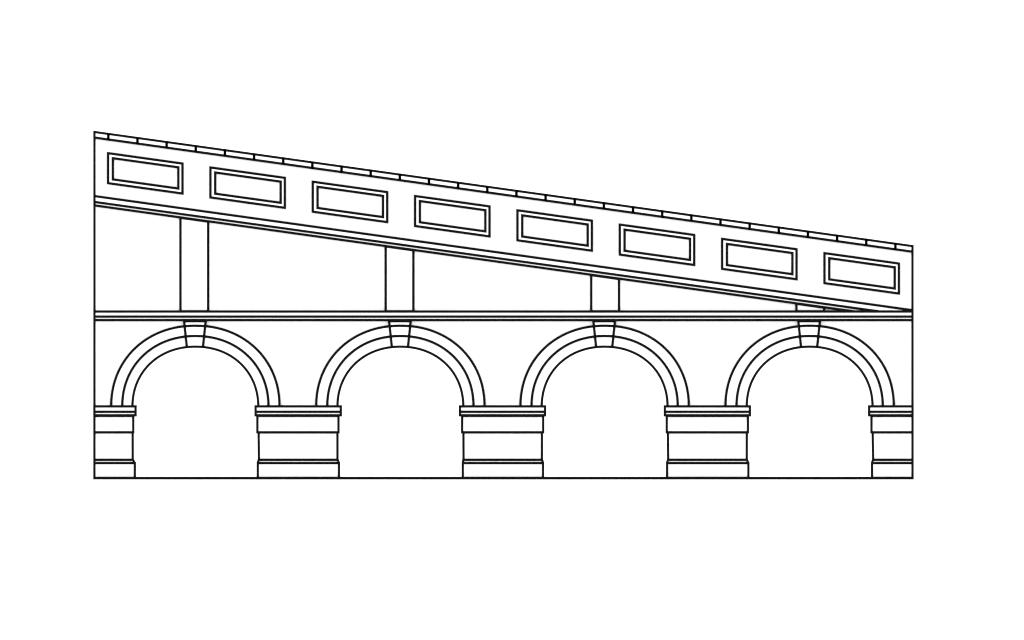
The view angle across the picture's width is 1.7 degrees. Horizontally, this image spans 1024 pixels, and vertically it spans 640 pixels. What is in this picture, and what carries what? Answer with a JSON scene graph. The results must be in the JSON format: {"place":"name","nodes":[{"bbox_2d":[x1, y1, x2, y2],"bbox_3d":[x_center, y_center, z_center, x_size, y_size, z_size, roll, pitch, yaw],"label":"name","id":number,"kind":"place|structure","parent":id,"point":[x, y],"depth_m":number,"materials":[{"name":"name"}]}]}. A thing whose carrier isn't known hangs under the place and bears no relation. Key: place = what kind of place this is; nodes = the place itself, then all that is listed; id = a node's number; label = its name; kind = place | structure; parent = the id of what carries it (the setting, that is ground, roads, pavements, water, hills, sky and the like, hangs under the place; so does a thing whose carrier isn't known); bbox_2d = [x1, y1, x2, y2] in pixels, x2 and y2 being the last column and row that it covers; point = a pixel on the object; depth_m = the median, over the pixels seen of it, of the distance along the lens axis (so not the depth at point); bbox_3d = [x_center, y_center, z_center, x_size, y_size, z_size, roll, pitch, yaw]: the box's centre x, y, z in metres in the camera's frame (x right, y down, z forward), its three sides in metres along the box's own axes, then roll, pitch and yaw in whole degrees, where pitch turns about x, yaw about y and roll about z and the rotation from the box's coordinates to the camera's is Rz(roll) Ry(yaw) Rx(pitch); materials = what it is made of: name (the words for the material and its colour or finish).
{"place":"outdoors","nodes":[
{"label":"outdoors","id":0,"kind":"place"},
{"bbox_2d":[93,131,913,478],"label":"arcaded ramp","id":1,"kind":"structure","parent":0,"point":[297,289],"depth_m":999.99,"materials":[{"name":"white stone"}]},
{"bbox_2d":[0,325,1023,639],"bbox_3d":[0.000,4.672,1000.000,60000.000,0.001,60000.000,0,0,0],"label":"ground","id":2,"kind":"structure","parent":0,"point":[932,549],"depth_m":811.57,"materials":[{"name":"white"}]},
{"bbox_2d":[0,0,1023,324],"label":"sky","id":3,"kind":"structure","parent":0,"point":[898,121],"materials":[{"name":"white"}]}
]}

